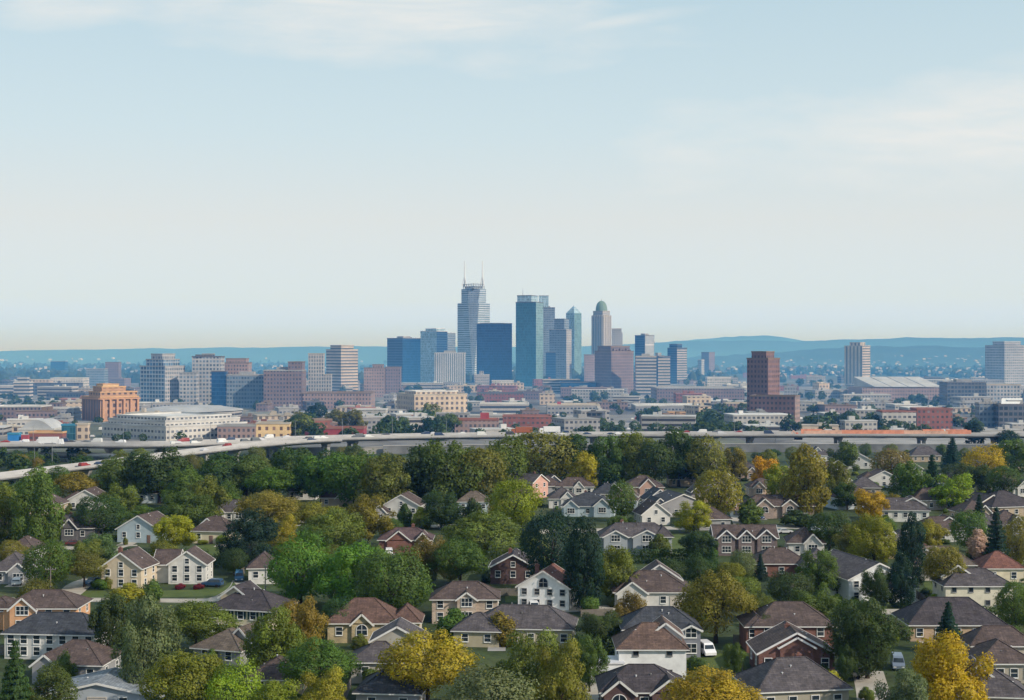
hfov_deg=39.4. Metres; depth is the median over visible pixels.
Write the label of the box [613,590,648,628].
broadleaf tree
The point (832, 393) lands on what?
building
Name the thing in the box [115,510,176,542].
house
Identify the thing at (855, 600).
broadleaf tree
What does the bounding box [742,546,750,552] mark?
window
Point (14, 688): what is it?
conifer tree
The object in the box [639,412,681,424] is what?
building
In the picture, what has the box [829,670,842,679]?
garden bush
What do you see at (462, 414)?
building
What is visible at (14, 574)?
window
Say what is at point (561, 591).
window
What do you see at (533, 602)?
parked car
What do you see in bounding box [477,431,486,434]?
moving car
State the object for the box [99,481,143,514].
broadleaf tree
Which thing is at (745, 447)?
retaining wall
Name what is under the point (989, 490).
house
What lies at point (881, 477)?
house
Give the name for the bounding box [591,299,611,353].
domed skyscraper
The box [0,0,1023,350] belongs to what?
sky
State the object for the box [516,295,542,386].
glass skyscraper
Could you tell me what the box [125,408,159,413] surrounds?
building
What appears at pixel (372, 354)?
hills
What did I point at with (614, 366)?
apartment block
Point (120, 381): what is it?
building
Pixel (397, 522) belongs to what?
broadleaf tree
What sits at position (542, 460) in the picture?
broadleaf tree
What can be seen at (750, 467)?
house
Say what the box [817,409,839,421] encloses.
building
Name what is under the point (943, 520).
house
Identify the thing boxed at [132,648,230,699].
broadleaf tree
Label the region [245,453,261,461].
broadleaf tree
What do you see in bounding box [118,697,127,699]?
window
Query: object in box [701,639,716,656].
parked van
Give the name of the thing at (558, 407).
market hall
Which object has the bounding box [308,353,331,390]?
apartment tower
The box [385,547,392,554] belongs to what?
parked car
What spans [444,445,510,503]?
broadleaf tree
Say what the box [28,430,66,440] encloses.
warehouse
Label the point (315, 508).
broadleaf tree
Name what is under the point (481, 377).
block
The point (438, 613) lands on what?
window
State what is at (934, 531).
broadleaf tree
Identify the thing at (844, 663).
broadleaf tree
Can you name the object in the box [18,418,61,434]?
dome hall
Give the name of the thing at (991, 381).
building
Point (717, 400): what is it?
building
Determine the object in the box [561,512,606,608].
tree
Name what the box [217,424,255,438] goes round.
office block
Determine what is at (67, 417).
building
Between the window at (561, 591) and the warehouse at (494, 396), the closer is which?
the window at (561, 591)
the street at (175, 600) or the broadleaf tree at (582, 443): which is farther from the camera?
the broadleaf tree at (582, 443)
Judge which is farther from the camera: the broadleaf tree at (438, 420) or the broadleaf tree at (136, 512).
the broadleaf tree at (438, 420)
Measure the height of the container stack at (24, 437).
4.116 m
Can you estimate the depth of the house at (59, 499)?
456.19 m
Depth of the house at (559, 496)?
470.21 m
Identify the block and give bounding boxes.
[0,385,12,396]
[13,378,33,398]
[29,379,53,382]
[50,377,88,386]
[61,423,76,439]
[75,423,90,439]
[179,372,198,404]
[211,371,227,405]
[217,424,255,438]
[225,358,251,373]
[226,372,263,407]
[255,421,292,436]
[263,361,306,408]
[301,391,374,408]
[309,418,332,428]
[364,364,384,396]
[385,367,401,394]
[396,390,467,415]
[475,371,489,384]
[492,380,513,384]
[560,381,595,386]
[584,354,594,380]
[595,346,633,393]
[635,354,656,394]
[651,386,744,400]
[655,353,670,385]
[667,411,685,414]
[705,377,730,385]
[750,394,799,425]
[876,410,916,428]
[910,407,952,428]
[939,379,985,404]
[975,398,997,426]
[986,384,1020,402]
[993,398,1023,427]
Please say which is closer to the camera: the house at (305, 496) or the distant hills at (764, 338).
the house at (305, 496)
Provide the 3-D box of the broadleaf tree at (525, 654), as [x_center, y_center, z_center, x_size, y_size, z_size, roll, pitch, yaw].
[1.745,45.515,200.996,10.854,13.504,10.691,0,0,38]
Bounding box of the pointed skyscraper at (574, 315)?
[566,306,581,374]
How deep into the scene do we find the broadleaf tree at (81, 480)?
482.89 m
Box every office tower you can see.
[140,353,184,401]
[326,345,357,390]
[387,336,420,382]
[420,328,454,382]
[435,351,465,384]
[476,323,511,384]
[539,295,554,376]
[545,352,555,378]
[549,319,571,378]
[635,333,653,355]
[667,344,686,383]
[985,341,1023,384]
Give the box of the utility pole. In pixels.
[45,566,55,586]
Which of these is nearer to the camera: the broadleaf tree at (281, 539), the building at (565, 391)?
the broadleaf tree at (281, 539)
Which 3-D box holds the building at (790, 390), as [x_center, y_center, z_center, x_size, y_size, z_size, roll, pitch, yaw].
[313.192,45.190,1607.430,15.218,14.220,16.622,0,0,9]
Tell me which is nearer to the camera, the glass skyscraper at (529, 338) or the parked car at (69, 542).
the parked car at (69, 542)
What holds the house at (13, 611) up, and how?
on the ground at (724, 637)
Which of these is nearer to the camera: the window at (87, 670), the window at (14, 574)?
the window at (87, 670)
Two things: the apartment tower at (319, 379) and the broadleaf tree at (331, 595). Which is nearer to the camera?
the broadleaf tree at (331, 595)
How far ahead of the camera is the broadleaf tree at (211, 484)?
426.59 m
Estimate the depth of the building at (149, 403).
1284.11 m
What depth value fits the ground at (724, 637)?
399.15 m
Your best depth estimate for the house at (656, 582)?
290.09 m
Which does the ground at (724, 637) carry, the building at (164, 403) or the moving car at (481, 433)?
the building at (164, 403)
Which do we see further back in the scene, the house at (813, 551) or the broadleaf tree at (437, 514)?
the broadleaf tree at (437, 514)
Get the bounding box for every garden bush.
[54,648,78,676]
[65,505,69,514]
[90,579,108,589]
[105,576,112,588]
[109,581,145,603]
[123,536,127,544]
[140,578,163,603]
[175,583,185,589]
[193,583,204,589]
[197,540,207,544]
[207,649,217,665]
[215,534,226,543]
[285,694,302,699]
[351,633,367,649]
[362,668,376,680]
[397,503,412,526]
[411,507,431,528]
[433,607,466,640]
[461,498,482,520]
[481,571,490,582]
[489,609,519,646]
[580,596,599,612]
[606,593,614,606]
[627,516,636,521]
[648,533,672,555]
[686,654,706,672]
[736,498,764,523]
[780,510,816,526]
[819,663,828,670]
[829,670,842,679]
[858,686,874,699]
[920,587,932,596]
[940,539,951,543]
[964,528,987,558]
[965,550,971,558]
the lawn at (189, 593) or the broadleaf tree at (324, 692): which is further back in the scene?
the lawn at (189, 593)
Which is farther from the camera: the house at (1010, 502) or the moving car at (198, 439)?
the moving car at (198, 439)
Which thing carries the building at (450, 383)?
on the ground at (724, 637)
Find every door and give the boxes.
[87,697,106,699]
[209,536,212,543]
[598,667,617,671]
[670,596,682,606]
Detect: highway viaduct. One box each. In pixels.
[0,431,1023,460]
[0,437,341,482]
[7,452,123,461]
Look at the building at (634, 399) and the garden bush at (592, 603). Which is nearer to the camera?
the garden bush at (592, 603)
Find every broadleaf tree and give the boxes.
[0,481,22,541]
[0,483,19,498]
[0,538,28,560]
[7,455,32,466]
[7,464,66,546]
[10,465,25,483]
[14,576,59,598]
[19,539,78,588]
[24,661,80,699]
[25,450,44,462]
[31,456,44,467]
[34,484,63,495]
[40,459,56,475]
[40,548,65,574]
[47,465,68,483]
[53,471,102,497]
[54,550,108,586]
[68,538,104,564]
[70,492,127,535]
[76,448,90,459]
[76,454,94,462]
[81,532,117,559]
[86,591,136,649]
[88,473,102,481]
[93,469,119,486]
[95,451,152,496]
[99,457,123,470]
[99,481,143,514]
[109,449,124,456]
[109,591,182,684]
[113,450,130,457]
[117,445,191,502]
[122,504,166,520]
[131,447,148,454]
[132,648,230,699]
[148,490,216,530]
[148,538,179,556]
[151,513,200,546]
[158,465,204,503]
[159,598,243,643]
[181,474,232,518]
[183,451,200,471]
[193,457,204,469]
[194,451,249,495]
[197,651,264,699]
[211,479,242,503]
[213,458,236,469]
[214,505,281,564]
[216,454,274,498]
[219,547,249,574]
[231,489,310,537]
[239,601,308,668]
[242,466,303,495]
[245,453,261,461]
[246,446,266,459]
[247,677,312,699]
[254,457,270,468]
[262,524,333,607]
[266,536,287,550]
[267,443,314,496]
[267,513,297,548]
[274,540,306,557]
[275,499,343,525]
[275,545,320,593]
[276,636,366,691]
[280,594,330,660]
[284,413,305,433]
[290,414,315,435]
[291,450,347,502]
[292,410,303,418]
[295,506,367,548]
[296,524,336,551]
[297,664,346,699]
[303,402,327,417]
[312,539,390,607]
[315,448,333,460]
[318,447,383,504]
[320,595,351,628]
[323,542,349,562]
[324,408,346,425]
[326,575,349,600]
[336,446,345,456]
[341,408,367,425]
[343,444,364,456]
[345,491,396,544]
[346,451,363,470]
[351,449,417,504]
[351,545,435,608]
[372,452,394,464]
[374,627,483,699]
[382,517,404,531]
[385,443,443,498]
[393,417,409,428]
[401,551,442,582]
[402,578,431,607]
[403,534,450,580]
[414,435,485,504]
[416,416,435,432]
[419,489,465,528]
[421,402,441,416]
[426,534,491,580]
[432,661,543,699]
[433,414,447,430]
[439,508,524,566]
[439,560,466,581]
[443,413,461,430]
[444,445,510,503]
[482,428,531,496]
[484,476,547,531]
[486,499,512,521]
[488,627,564,699]
[503,429,578,479]
[515,505,580,579]
[518,537,548,562]
[533,634,591,699]
[547,520,572,538]
[550,431,597,481]
[564,448,598,487]
[574,610,623,648]
[576,633,610,691]
[588,433,631,484]
[595,542,639,595]
[605,427,657,480]
[605,479,636,516]
[606,516,627,525]
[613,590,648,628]
[633,439,676,480]
[652,425,711,486]
[657,665,766,699]
[661,558,689,579]
[672,499,713,531]
[672,567,760,643]
[678,530,719,563]
[679,549,717,583]
[682,596,714,621]
[683,433,729,479]
[691,463,746,513]
[716,561,745,577]
[719,445,749,478]
[722,642,746,672]
[723,575,762,607]
[726,549,758,580]
[728,446,740,455]
[746,592,776,607]
[750,452,769,459]
[750,456,782,480]
[758,448,779,466]
[763,462,800,493]
[764,570,815,600]
[771,448,781,455]
[777,443,831,514]
[784,444,796,459]
[789,585,841,623]
[792,548,840,594]
[805,510,851,550]
[821,458,854,492]
[822,594,913,678]
[826,440,859,471]
[830,481,858,509]
[831,523,872,552]
[832,644,858,681]
[840,597,883,638]
[846,512,900,564]
[853,488,890,516]
[858,442,871,455]
[858,565,890,605]
[869,448,912,474]
[873,665,931,699]
[874,516,897,530]
[882,443,897,451]
[884,493,898,496]
[886,460,935,496]
[886,551,918,608]
[909,518,950,544]
[909,630,998,699]
[920,545,968,583]
[928,472,974,507]
[935,444,947,457]
[938,462,972,478]
[947,508,989,548]
[957,447,969,461]
[960,442,1009,474]
[963,420,985,443]
[963,464,999,491]
[983,464,1023,491]
[988,438,1023,475]
[993,576,1023,628]
[994,430,1022,443]
[1001,512,1023,563]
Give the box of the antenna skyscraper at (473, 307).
[457,261,489,374]
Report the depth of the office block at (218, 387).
1281.16 m
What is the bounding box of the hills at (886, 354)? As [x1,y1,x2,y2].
[1,345,984,369]
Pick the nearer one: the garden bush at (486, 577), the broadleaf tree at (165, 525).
the garden bush at (486, 577)
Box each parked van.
[235,569,243,581]
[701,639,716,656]
[890,652,904,669]
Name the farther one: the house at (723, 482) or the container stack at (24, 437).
the container stack at (24, 437)
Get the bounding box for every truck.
[38,437,63,443]
[511,427,531,432]
[539,426,559,432]
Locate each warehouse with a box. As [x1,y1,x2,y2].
[0,405,51,420]
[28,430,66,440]
[53,407,81,419]
[476,392,523,401]
[480,402,528,413]
[631,403,698,410]
[723,402,746,412]
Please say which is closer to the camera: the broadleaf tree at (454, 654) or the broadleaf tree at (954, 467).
the broadleaf tree at (454, 654)
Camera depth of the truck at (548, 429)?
752.59 m
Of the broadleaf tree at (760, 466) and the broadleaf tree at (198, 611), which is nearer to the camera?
the broadleaf tree at (198, 611)
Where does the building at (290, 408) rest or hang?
on the ground at (724, 637)
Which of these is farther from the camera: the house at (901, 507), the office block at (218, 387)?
the office block at (218, 387)
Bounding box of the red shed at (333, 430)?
[323,426,366,434]
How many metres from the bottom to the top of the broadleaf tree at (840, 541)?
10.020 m
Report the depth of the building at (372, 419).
928.14 m
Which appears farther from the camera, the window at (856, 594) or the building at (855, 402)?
the building at (855, 402)
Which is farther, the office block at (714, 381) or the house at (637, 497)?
the office block at (714, 381)
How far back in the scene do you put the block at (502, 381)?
1861.05 m
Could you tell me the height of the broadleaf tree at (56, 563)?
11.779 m
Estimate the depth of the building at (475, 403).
1316.18 m
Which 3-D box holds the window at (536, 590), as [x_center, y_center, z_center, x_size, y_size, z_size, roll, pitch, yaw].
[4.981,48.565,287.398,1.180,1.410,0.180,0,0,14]
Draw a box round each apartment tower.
[50,361,67,370]
[86,369,107,384]
[105,362,121,382]
[192,353,224,404]
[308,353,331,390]
[612,328,621,345]
[698,360,703,374]
[701,352,714,375]
[844,342,869,385]
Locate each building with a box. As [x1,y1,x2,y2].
[0,379,13,384]
[0,422,23,431]
[0,425,11,435]
[7,415,42,424]
[10,376,28,379]
[15,406,57,418]
[33,381,82,394]
[37,384,78,399]
[39,398,75,404]
[43,667,164,699]
[46,391,88,399]
[49,400,65,406]
[52,413,73,422]
[59,395,85,399]
[59,398,81,414]
[79,386,92,391]
[109,377,130,385]
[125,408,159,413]
[139,399,158,404]
[139,404,150,409]
[151,399,185,407]
[237,413,252,421]
[247,419,266,423]
[253,411,294,419]
[256,400,271,410]
[257,417,284,421]
[274,404,298,413]
[302,399,323,409]
[336,404,371,411]
[340,414,383,429]
[342,385,352,390]
[347,405,375,409]
[347,406,406,413]
[352,407,387,413]
[362,412,386,415]
[383,392,396,401]
[383,401,394,408]
[390,411,427,420]
[401,381,442,389]
[401,412,433,427]
[436,409,469,417]
[443,381,460,388]
[446,384,476,391]
[467,400,484,406]
[469,424,511,431]
[470,411,502,423]
[477,383,517,391]
[482,387,517,391]
[488,389,501,391]
[500,381,523,388]
[501,398,527,401]
[514,389,544,399]
[518,388,537,390]
[520,407,539,413]
[532,377,549,387]
[538,385,551,390]
[539,390,554,404]
[551,414,600,431]
[560,386,611,397]
[561,399,580,402]
[571,388,623,398]
[573,406,609,421]
[586,410,605,420]
[587,399,627,409]
[610,386,627,393]
[612,394,639,402]
[622,400,633,406]
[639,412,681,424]
[641,411,695,430]
[673,390,704,402]
[677,379,697,383]
[682,394,710,402]
[684,402,711,414]
[704,400,726,408]
[711,398,743,402]
[722,383,738,386]
[723,410,790,430]
[729,376,737,383]
[733,382,746,386]
[742,421,779,430]
[743,409,768,412]
[780,385,798,390]
[784,384,797,394]
[789,374,821,378]
[800,401,819,410]
[801,422,838,429]
[805,388,847,397]
[806,374,825,382]
[807,402,832,412]
[812,382,828,389]
[816,403,856,414]
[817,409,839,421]
[837,375,843,382]
[839,416,877,429]
[840,392,890,401]
[850,398,867,407]
[851,406,876,419]
[857,399,891,409]
[885,401,917,409]
[885,426,906,429]
[898,405,934,409]
[908,376,943,378]
[926,378,957,383]
[947,405,970,412]
[950,393,992,406]
[952,414,967,424]
[953,399,974,406]
[970,376,984,378]
[972,378,1003,383]
[982,425,1022,431]
[1005,420,1023,431]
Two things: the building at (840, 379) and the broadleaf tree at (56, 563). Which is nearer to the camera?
the broadleaf tree at (56, 563)
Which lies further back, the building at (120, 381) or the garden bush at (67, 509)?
the building at (120, 381)
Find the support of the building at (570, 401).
on the ground at (724, 637)
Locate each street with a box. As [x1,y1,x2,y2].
[3,546,85,549]
[12,581,244,602]
[430,524,493,528]
[540,525,906,533]
[562,605,614,611]
[882,609,996,615]
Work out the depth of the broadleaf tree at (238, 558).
329.83 m
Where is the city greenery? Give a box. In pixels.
[0,376,1022,469]
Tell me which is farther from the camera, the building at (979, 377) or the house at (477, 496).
the building at (979, 377)
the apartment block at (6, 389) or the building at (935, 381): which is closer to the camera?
the apartment block at (6, 389)
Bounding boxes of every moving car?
[78,462,90,465]
[91,438,102,441]
[191,437,202,440]
[250,437,260,440]
[263,434,273,437]
[355,433,363,436]
[434,432,443,435]
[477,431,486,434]
[505,431,515,434]
[764,430,773,433]
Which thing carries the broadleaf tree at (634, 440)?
on the ground at (724, 637)
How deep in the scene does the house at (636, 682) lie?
204.94 m
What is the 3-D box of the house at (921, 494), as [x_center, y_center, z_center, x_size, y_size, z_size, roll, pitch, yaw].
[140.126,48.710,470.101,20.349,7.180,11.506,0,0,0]
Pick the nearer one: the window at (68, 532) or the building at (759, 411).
the window at (68, 532)
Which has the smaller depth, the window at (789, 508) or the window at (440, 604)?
the window at (440, 604)
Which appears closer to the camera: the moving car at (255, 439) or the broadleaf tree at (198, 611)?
the broadleaf tree at (198, 611)
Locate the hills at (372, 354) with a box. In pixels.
[0,337,1023,363]
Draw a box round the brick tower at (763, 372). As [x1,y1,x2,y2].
[746,351,779,410]
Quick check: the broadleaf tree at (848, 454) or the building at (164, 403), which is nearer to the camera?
the broadleaf tree at (848, 454)
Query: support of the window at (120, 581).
in the house at (137, 565)
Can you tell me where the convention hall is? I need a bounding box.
[102,412,246,440]
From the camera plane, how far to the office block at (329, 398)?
1262.86 m
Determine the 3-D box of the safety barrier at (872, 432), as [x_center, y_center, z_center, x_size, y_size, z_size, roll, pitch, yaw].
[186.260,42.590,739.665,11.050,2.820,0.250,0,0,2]
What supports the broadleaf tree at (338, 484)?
on the ground at (724, 637)
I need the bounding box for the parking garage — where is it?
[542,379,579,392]
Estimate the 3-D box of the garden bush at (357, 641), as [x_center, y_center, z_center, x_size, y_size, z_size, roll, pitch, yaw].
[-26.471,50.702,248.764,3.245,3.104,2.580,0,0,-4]
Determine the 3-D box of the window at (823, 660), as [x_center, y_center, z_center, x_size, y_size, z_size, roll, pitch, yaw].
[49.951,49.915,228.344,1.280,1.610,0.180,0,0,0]
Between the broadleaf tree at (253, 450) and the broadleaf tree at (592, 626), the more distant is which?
the broadleaf tree at (253, 450)
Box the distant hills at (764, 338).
[685,335,801,341]
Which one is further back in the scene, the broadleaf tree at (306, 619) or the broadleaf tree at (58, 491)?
the broadleaf tree at (58, 491)
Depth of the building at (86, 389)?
1561.72 m
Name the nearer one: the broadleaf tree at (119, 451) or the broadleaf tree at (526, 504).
the broadleaf tree at (526, 504)
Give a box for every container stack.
[7,432,21,440]
[21,435,28,439]
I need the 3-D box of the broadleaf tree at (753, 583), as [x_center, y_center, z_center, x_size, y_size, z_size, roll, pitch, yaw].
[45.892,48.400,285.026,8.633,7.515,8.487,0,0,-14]
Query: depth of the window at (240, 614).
259.38 m
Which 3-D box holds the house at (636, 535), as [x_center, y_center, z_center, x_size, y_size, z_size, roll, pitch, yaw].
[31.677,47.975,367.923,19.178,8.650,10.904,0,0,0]
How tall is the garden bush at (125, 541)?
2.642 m
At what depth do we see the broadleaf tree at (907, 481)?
473.40 m
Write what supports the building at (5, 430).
on the ground at (724, 637)
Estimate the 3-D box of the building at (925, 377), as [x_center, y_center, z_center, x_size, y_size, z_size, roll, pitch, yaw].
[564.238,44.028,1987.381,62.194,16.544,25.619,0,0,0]
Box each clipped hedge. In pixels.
[147,548,208,556]
[209,554,246,566]
[572,632,614,654]
[603,547,706,563]
[983,604,1023,617]
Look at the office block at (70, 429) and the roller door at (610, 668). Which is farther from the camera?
the office block at (70, 429)
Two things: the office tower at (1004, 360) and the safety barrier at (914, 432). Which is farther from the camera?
the office tower at (1004, 360)
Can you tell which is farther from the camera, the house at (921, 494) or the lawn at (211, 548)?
the house at (921, 494)
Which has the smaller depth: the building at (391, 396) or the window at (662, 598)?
the window at (662, 598)
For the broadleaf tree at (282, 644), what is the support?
on the ground at (724, 637)
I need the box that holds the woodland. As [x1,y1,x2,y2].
[0,359,984,382]
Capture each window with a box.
[7,635,14,643]
[7,646,11,655]
[13,573,22,577]
[15,606,28,615]
[20,635,26,643]
[20,646,26,655]
[33,635,39,644]
[33,646,39,655]
[46,636,52,644]
[59,636,65,644]
[65,529,72,535]
[80,531,84,536]
[86,668,93,673]
[105,569,109,575]
[118,562,122,567]
[118,569,123,576]
[118,579,123,586]
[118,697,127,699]
[131,569,136,576]
[172,565,176,572]
[172,574,176,581]
[184,558,188,564]
[184,565,189,572]
[184,574,189,581]
[196,565,201,572]
[196,574,201,581]
[225,652,231,660]
[237,611,243,619]
[250,612,255,620]
[253,571,258,578]
[335,627,342,635]
[356,624,367,635]
[361,666,368,676]
[437,601,443,608]
[437,612,443,620]
[461,598,471,606]
[461,633,467,641]
[484,634,490,642]
[486,601,492,608]
[495,570,500,577]
[510,571,515,577]
[521,588,526,594]
[521,598,526,603]
[534,588,539,595]
[538,578,547,587]
[547,589,552,595]
[547,600,552,605]
[559,589,564,596]
[559,600,564,606]
[560,634,566,642]
[567,508,574,513]
[576,488,581,492]
[598,507,605,512]
[611,535,619,541]
[612,694,626,699]
[633,651,638,656]
[642,535,651,541]
[642,545,650,551]
[660,596,665,603]
[666,651,672,656]
[685,628,696,637]
[686,643,696,653]
[722,536,730,542]
[722,546,730,552]
[742,536,750,542]
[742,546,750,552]
[749,629,753,637]
[756,489,762,493]
[762,506,768,512]
[762,536,770,542]
[786,506,793,511]
[789,696,797,699]
[795,546,799,551]
[808,544,817,550]
[811,695,819,699]
[817,628,823,636]
[821,658,828,667]
[833,694,841,699]
[853,581,858,587]
[853,592,858,597]
[916,628,923,636]
[952,587,956,592]
[968,587,973,592]
[985,587,990,592]
[985,600,990,605]
[1010,668,1018,678]
[1011,572,1016,578]
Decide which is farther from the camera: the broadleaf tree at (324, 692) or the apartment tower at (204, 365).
the apartment tower at (204, 365)
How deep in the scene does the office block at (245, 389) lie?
1281.16 m
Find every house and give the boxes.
[0,551,41,584]
[0,589,93,630]
[0,611,114,659]
[3,535,45,559]
[28,639,121,683]
[29,493,69,514]
[40,512,108,540]
[64,486,108,509]
[98,546,158,588]
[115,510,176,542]
[126,486,162,502]
[154,545,215,583]
[189,621,264,665]
[190,515,241,543]
[209,580,296,634]
[217,499,249,520]
[245,654,305,696]
[246,551,277,583]
[286,485,318,499]
[319,484,357,506]
[328,597,424,643]
[351,617,427,682]
[351,662,431,699]
[372,500,389,521]
[377,523,434,552]
[384,491,425,518]
[429,581,500,623]
[450,603,577,646]
[456,491,489,513]
[488,548,535,583]
[508,471,549,498]
[515,563,576,609]
[545,473,560,493]
[547,486,575,507]
[555,477,594,494]
[560,490,615,516]
[593,481,620,496]
[594,664,681,699]
[597,472,626,484]
[597,519,673,554]
[610,559,690,607]
[611,488,639,509]
[611,615,689,678]
[618,605,703,657]
[625,475,664,495]
[632,498,671,524]
[638,489,700,516]
[640,486,661,500]
[666,469,703,486]
[684,483,714,502]
[693,504,732,529]
[704,473,735,491]
[709,524,779,555]
[710,489,740,509]
[725,460,759,480]
[732,652,853,699]
[736,601,833,652]
[739,494,815,518]
[744,478,777,496]
[746,546,801,576]
[746,620,834,670]
[783,526,825,554]
[796,547,819,575]
[808,549,919,602]
[810,446,829,460]
[821,484,873,509]
[823,459,847,473]
[848,452,873,468]
[851,476,881,493]
[856,468,896,487]
[869,495,930,521]
[874,448,901,462]
[877,529,914,558]
[891,597,1008,640]
[892,459,923,475]
[902,544,977,580]
[903,487,958,509]
[907,446,941,461]
[910,514,965,541]
[929,562,1012,608]
[931,472,962,485]
[947,499,993,518]
[952,655,1023,699]
[957,625,1023,682]
[963,490,1023,516]
[964,512,1006,537]
[972,551,1023,581]
[975,475,1005,492]
[990,509,1023,533]
[995,476,1023,496]
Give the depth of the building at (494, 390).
1481.81 m
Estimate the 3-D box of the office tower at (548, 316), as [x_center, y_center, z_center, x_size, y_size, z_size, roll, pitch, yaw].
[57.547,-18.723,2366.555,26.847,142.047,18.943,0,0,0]
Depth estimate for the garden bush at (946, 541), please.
383.45 m
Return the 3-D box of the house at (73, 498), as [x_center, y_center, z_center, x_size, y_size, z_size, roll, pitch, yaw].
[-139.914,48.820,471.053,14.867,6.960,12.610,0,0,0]
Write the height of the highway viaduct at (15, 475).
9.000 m
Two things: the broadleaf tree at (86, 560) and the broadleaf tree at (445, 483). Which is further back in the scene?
the broadleaf tree at (445, 483)
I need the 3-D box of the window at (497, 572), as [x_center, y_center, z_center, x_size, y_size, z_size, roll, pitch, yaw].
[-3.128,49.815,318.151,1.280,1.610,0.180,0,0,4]
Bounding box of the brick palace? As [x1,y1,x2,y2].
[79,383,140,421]
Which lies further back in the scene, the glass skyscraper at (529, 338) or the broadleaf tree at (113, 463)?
the glass skyscraper at (529, 338)
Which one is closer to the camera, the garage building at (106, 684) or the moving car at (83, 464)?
the garage building at (106, 684)
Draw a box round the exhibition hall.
[848,377,938,399]
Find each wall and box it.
[261,446,469,454]
[383,443,1023,453]
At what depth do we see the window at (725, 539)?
361.70 m
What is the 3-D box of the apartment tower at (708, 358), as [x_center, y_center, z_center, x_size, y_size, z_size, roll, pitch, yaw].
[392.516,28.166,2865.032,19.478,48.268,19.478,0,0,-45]
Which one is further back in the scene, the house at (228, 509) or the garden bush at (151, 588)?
the house at (228, 509)
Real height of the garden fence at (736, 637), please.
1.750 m
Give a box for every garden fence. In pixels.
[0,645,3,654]
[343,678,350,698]
[496,588,517,595]
[581,608,612,616]
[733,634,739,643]
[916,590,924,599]
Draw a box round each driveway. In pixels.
[5,584,27,586]
[62,579,90,594]
[488,646,505,650]
[578,682,597,699]
[729,511,752,523]
[853,671,889,699]
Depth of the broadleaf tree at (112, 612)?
230.66 m
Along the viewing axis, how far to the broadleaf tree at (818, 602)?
261.09 m
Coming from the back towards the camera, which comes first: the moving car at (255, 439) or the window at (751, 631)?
the moving car at (255, 439)
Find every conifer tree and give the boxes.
[0,640,33,699]
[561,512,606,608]
[705,546,719,579]
[750,553,769,581]
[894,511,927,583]
[924,454,941,486]
[933,601,963,648]
[938,438,963,470]
[969,494,985,516]
[981,506,1010,555]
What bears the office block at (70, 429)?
on the ground at (724, 637)
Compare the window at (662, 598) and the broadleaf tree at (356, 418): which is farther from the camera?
the broadleaf tree at (356, 418)
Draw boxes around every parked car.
[11,576,22,585]
[65,540,82,545]
[85,577,100,584]
[201,578,223,586]
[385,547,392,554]
[528,600,538,604]
[778,528,792,533]
[832,666,863,678]
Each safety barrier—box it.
[801,429,821,433]
[804,431,824,433]
[820,430,838,433]
[842,430,861,433]
[862,430,882,433]
[882,430,903,433]
[904,431,924,433]
[922,429,943,433]
[926,431,947,433]
[949,430,970,433]
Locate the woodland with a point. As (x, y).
(26, 370)
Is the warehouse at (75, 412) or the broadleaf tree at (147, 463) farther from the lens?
the warehouse at (75, 412)
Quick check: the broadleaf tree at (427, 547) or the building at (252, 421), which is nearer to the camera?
the broadleaf tree at (427, 547)
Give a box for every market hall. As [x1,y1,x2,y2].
[455,412,498,432]
[502,414,551,429]
[546,401,599,414]
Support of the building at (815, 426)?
on the ground at (724, 637)
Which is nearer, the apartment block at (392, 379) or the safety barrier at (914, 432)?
the safety barrier at (914, 432)
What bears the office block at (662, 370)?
on the ground at (724, 637)
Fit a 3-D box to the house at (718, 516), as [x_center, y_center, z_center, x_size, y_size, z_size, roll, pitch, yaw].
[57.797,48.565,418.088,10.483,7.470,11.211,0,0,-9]
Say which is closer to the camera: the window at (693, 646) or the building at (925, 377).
the window at (693, 646)
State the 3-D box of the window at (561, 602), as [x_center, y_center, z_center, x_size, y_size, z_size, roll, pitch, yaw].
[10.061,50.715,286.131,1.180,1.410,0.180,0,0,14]
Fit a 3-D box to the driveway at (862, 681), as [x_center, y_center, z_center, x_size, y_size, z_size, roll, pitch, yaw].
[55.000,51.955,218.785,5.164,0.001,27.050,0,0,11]
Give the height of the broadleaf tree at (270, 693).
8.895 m
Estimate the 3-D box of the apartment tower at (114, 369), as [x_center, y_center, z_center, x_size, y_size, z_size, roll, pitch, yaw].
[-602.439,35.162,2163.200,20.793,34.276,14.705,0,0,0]
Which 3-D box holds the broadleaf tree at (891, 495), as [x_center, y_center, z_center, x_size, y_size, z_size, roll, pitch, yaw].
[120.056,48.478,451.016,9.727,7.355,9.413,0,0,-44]
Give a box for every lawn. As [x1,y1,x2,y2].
[81,591,109,597]
[162,581,235,596]
[198,544,219,555]
[505,596,517,601]
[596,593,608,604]
[671,533,689,554]
[686,653,747,676]
[886,602,909,608]
[923,582,932,590]
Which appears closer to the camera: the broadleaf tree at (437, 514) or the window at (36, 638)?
the window at (36, 638)
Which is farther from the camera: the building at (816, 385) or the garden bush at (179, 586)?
the building at (816, 385)
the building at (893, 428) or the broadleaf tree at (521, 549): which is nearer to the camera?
the broadleaf tree at (521, 549)
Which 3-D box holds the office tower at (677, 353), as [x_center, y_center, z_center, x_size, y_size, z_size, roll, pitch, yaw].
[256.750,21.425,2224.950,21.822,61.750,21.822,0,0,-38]
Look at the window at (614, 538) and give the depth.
363.03 m
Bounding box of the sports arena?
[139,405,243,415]
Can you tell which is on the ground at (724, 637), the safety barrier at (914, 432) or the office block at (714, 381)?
the office block at (714, 381)
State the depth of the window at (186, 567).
317.96 m
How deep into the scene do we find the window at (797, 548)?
362.50 m
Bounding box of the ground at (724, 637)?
[0,363,1023,699]

